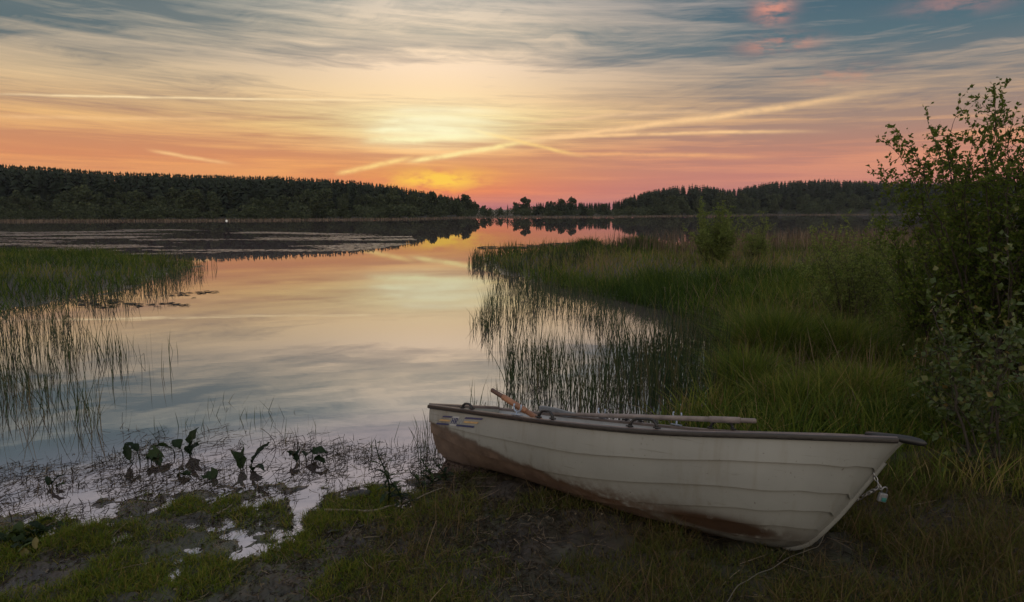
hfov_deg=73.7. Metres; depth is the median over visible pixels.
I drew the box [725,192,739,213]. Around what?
birch tree
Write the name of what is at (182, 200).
birch tree
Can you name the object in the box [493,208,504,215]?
shore bush
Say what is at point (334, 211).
shore bush
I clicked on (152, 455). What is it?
dock plant
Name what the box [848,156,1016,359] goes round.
willow bush
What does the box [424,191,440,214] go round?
birch tree
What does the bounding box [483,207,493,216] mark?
shore bush
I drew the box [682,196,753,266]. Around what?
willow bush
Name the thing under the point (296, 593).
dead grass
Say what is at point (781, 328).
grass tussock
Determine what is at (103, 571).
shore grass
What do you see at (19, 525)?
leafy clump
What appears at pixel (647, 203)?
wood
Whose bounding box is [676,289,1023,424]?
dry stalks
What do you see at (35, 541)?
leafy clump
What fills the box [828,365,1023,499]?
meadow grass
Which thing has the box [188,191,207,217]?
birch tree
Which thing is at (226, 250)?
lily pads
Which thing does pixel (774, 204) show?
birch tree
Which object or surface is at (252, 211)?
shore bush
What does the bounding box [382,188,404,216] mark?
birch tree
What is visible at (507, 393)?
reeds
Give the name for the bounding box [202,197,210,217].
birch tree
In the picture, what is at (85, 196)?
birch tree
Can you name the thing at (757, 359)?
grass tussock
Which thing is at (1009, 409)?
aspen sapling
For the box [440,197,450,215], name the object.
birch tree
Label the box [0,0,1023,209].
sky
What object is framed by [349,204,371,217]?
shore bush
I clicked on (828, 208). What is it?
birch tree
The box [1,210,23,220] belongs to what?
shore bush
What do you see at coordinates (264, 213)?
shore bush
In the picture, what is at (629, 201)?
birch tree
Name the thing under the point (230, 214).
shore bush
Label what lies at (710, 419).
oar
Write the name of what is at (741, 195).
birch tree
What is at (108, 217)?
shore bush
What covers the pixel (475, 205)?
birch tree
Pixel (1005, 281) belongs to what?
willow bush
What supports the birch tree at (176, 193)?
on the ground at (606, 542)
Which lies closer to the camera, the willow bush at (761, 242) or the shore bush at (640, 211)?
the willow bush at (761, 242)
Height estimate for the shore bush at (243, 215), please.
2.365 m
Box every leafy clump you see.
[0,528,33,550]
[4,521,55,546]
[18,537,38,556]
[27,516,67,534]
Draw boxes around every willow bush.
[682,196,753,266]
[738,210,776,263]
[789,210,926,325]
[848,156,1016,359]
[865,77,1023,389]
[973,160,1023,317]
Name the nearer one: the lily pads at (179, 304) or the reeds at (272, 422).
the reeds at (272, 422)
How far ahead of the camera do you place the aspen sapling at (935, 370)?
5.65 m
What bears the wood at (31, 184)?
on the ground at (606, 542)
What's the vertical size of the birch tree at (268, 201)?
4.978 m
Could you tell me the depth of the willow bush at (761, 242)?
22.29 m
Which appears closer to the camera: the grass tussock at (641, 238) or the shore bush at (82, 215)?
the grass tussock at (641, 238)
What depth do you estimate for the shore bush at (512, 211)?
199.35 m
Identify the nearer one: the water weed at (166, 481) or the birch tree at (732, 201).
the water weed at (166, 481)
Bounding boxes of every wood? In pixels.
[0,164,467,216]
[535,192,654,215]
[631,179,1023,213]
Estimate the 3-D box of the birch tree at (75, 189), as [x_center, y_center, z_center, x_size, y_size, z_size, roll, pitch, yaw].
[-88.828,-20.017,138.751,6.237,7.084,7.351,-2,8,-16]
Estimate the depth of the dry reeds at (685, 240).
29.84 m
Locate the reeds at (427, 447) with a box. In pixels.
[408,409,443,460]
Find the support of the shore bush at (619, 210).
on the ground at (606, 542)
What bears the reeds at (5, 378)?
in the lake water
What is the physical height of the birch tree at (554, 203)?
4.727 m
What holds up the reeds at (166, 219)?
on the ground at (606, 542)
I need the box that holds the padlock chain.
[856,472,887,502]
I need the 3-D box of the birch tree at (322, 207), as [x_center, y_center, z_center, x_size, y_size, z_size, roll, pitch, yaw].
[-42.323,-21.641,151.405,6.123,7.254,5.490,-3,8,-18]
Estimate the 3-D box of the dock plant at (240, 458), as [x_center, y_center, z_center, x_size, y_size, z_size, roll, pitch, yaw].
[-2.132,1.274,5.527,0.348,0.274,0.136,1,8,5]
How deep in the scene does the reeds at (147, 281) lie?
14.88 m
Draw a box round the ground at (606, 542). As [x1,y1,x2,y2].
[0,206,1023,601]
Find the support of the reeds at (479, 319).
in the lake water
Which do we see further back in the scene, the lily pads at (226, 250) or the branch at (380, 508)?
the lily pads at (226, 250)
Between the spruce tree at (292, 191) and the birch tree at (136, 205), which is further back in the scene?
the spruce tree at (292, 191)
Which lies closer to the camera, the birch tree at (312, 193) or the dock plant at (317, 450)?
the dock plant at (317, 450)
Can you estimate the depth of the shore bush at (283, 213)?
143.41 m
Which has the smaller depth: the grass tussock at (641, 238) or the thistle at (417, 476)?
the thistle at (417, 476)
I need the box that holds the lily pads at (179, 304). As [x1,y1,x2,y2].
[78,290,215,307]
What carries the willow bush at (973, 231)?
on the ground at (606, 542)
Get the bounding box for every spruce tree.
[291,180,293,204]
[782,183,786,199]
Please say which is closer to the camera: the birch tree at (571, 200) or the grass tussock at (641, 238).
the grass tussock at (641, 238)
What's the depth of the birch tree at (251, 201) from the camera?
148.76 m
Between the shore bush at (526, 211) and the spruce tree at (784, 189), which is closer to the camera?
the shore bush at (526, 211)
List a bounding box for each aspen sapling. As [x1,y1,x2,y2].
[899,283,1023,441]
[907,199,1023,482]
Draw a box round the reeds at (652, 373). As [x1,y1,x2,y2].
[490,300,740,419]
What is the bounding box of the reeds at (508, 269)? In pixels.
[464,236,667,277]
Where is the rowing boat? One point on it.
(793, 491)
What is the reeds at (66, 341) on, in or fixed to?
in the lake water
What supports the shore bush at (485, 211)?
on the ground at (606, 542)
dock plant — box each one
[45,474,64,487]
[122,442,164,465]
[150,427,199,456]
[177,467,217,479]
[231,442,269,470]
[287,446,327,462]
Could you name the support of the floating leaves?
on the lake water
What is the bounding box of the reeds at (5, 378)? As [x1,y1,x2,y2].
[0,338,129,435]
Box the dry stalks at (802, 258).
[521,231,933,321]
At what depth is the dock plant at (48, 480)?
5.21 m
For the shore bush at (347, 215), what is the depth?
150.44 m
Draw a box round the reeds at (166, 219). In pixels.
[0,214,920,221]
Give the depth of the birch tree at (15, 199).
141.26 m
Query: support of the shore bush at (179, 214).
on the ground at (606, 542)
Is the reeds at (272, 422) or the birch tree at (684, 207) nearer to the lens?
the reeds at (272, 422)
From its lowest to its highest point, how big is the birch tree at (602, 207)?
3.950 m
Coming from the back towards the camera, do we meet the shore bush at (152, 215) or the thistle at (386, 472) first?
the shore bush at (152, 215)
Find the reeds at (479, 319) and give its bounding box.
[467,307,505,332]
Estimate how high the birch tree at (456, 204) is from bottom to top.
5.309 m
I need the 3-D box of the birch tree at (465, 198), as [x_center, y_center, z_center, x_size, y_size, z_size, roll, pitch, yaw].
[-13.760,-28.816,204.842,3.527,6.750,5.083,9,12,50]
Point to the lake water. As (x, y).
(380, 347)
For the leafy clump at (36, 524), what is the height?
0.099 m
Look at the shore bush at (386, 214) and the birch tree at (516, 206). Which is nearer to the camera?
the shore bush at (386, 214)
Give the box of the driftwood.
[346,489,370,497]
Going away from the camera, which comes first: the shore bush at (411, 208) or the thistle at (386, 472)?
the thistle at (386, 472)
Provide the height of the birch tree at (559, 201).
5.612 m
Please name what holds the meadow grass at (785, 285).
on the ground at (606, 542)
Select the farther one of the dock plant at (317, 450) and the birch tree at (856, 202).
the birch tree at (856, 202)
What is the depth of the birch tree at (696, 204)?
246.98 m
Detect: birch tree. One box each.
[8,190,28,214]
[53,185,85,218]
[70,185,100,217]
[114,189,148,219]
[155,186,182,216]
[174,188,202,217]
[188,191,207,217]
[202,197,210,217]
[207,191,222,217]
[242,197,257,217]
[257,197,281,218]
[298,190,319,217]
[305,189,328,215]
[307,187,334,217]
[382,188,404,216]
[405,190,425,216]
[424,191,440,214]
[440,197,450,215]
[450,198,462,216]
[459,194,473,214]
[469,202,479,213]
[513,202,518,213]
[517,197,533,214]
[546,201,555,208]
[554,199,568,214]
[565,196,576,214]
[597,203,605,213]
[624,198,635,214]
[674,195,691,214]
[692,196,706,211]
[711,191,728,211]
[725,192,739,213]
[737,192,751,210]
[766,193,782,213]
[795,193,818,213]
[818,199,834,213]
[846,193,862,211]
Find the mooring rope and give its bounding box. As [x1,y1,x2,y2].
[727,534,824,601]
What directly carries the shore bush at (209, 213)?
on the ground at (606, 542)
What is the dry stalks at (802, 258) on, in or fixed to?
on the ground at (606, 542)
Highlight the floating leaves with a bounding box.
[478,242,571,248]
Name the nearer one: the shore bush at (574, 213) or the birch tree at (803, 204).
the shore bush at (574, 213)
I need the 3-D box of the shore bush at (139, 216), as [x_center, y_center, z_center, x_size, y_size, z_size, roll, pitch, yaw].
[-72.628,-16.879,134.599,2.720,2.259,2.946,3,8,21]
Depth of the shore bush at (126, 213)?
134.21 m
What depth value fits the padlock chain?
3.76 m
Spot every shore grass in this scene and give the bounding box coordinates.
[0,478,519,601]
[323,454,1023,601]
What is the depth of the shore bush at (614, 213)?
208.13 m
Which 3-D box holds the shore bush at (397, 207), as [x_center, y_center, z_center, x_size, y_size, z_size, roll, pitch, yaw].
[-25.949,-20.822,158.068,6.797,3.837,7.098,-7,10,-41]
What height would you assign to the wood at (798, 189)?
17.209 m
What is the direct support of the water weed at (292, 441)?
on the lake water
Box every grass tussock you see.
[569,235,603,249]
[616,232,666,249]
[633,298,921,372]
[639,334,849,398]
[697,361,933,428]
[707,305,929,366]
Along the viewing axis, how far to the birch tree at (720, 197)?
255.58 m
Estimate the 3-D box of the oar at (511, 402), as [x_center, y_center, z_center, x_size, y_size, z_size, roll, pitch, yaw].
[0.274,0.906,4.979,1.120,0.058,0.132,28,44,29]
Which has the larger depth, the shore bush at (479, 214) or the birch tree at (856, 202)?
the birch tree at (856, 202)
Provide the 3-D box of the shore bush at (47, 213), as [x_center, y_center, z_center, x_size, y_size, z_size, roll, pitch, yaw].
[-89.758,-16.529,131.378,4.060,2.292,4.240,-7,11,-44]
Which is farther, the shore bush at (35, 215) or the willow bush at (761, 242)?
the shore bush at (35, 215)
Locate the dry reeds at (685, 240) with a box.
[597,225,1016,257]
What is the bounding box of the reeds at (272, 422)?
[140,394,430,454]
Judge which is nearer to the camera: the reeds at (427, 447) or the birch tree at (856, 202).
the reeds at (427, 447)
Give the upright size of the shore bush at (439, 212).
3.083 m
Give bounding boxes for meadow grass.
[0,243,205,312]
[475,231,1005,284]
[529,248,982,334]
[621,295,1023,450]
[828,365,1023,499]
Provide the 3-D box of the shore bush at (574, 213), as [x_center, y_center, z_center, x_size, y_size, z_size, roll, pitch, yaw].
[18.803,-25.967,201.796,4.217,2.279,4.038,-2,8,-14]
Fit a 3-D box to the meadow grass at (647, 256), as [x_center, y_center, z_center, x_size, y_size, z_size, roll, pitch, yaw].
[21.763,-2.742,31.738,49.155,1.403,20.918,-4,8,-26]
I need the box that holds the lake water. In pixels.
[0,215,1023,581]
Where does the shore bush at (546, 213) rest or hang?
on the ground at (606, 542)
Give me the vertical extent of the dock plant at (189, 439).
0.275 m
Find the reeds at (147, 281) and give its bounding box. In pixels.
[0,264,206,334]
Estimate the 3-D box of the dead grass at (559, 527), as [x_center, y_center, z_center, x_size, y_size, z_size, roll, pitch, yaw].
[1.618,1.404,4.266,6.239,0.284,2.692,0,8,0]
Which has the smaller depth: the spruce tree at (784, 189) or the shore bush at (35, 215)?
the shore bush at (35, 215)
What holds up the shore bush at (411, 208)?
on the ground at (606, 542)
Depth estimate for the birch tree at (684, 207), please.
237.13 m
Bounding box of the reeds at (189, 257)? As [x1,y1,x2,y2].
[156,250,216,277]
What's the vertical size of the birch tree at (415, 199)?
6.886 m
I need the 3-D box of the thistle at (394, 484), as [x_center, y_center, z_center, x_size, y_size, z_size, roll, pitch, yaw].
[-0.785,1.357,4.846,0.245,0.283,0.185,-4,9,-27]
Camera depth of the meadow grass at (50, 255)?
21.49 m
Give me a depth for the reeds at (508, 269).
25.34 m
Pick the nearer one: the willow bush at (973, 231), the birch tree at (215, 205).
the willow bush at (973, 231)
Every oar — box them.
[490,388,542,418]
[538,406,756,423]
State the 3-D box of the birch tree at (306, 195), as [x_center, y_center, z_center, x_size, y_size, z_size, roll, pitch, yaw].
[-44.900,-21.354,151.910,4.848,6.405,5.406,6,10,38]
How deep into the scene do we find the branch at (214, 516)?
4.70 m
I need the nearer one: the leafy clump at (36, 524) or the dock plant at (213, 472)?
the leafy clump at (36, 524)
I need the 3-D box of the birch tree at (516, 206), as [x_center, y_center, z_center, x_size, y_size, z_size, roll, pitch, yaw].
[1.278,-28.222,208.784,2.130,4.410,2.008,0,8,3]
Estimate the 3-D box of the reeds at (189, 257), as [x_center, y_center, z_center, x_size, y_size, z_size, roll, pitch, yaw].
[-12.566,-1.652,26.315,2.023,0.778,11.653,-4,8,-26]
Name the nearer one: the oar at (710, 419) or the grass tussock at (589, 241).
the oar at (710, 419)
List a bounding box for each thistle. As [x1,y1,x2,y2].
[370,440,406,503]
[382,473,421,506]
[405,468,430,489]
[416,454,444,485]
[432,458,457,481]
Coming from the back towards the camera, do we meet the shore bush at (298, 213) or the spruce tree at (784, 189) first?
the spruce tree at (784, 189)
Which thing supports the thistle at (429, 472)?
on the ground at (606, 542)
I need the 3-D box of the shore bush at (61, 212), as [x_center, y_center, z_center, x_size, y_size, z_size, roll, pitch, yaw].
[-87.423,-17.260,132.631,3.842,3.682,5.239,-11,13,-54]
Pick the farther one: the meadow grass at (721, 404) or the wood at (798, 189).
the wood at (798, 189)
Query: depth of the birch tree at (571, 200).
216.43 m
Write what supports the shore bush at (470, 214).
on the ground at (606, 542)
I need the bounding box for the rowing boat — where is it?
[427,402,926,550]
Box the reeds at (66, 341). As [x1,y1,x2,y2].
[0,308,177,384]
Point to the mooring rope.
(775, 566)
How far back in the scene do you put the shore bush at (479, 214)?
200.51 m
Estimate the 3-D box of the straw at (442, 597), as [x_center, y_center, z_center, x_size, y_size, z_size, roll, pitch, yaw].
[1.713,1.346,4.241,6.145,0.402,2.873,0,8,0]
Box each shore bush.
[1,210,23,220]
[20,210,45,219]
[39,209,55,219]
[49,203,74,219]
[69,208,94,219]
[98,205,117,219]
[114,208,134,218]
[137,210,148,219]
[139,205,160,219]
[170,206,191,219]
[199,210,219,218]
[219,208,245,219]
[234,202,264,219]
[236,210,254,218]
[245,206,279,218]
[273,207,293,218]
[285,202,311,218]
[324,208,340,217]
[341,210,353,218]
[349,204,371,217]
[377,206,389,217]
[389,203,408,217]
[390,203,426,218]
[429,209,451,217]
[465,209,476,216]
[469,208,481,215]
[478,207,493,216]
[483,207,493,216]
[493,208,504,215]
[506,206,520,215]
[519,208,532,216]
[539,207,552,215]
[568,209,580,215]
[607,209,620,215]
[610,207,624,215]
[631,205,651,215]
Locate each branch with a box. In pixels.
[213,506,265,517]
[324,487,443,511]
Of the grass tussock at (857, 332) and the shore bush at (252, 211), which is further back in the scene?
the shore bush at (252, 211)
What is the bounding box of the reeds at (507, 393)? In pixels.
[463,367,553,409]
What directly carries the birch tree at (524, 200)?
on the ground at (606, 542)
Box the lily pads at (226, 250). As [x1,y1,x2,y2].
[0,229,411,254]
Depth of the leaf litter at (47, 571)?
4.15 m
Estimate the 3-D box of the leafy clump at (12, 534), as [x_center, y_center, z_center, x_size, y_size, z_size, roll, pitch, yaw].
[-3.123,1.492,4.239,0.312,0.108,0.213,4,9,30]
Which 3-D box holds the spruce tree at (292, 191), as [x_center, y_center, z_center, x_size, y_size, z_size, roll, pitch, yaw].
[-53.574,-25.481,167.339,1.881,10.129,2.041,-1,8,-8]
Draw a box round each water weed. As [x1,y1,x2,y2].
[0,433,453,526]
[77,412,372,490]
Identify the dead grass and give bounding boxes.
[0,480,558,601]
[299,454,1023,601]
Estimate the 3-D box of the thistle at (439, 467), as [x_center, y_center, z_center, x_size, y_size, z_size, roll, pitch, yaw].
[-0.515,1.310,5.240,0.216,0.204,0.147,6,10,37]

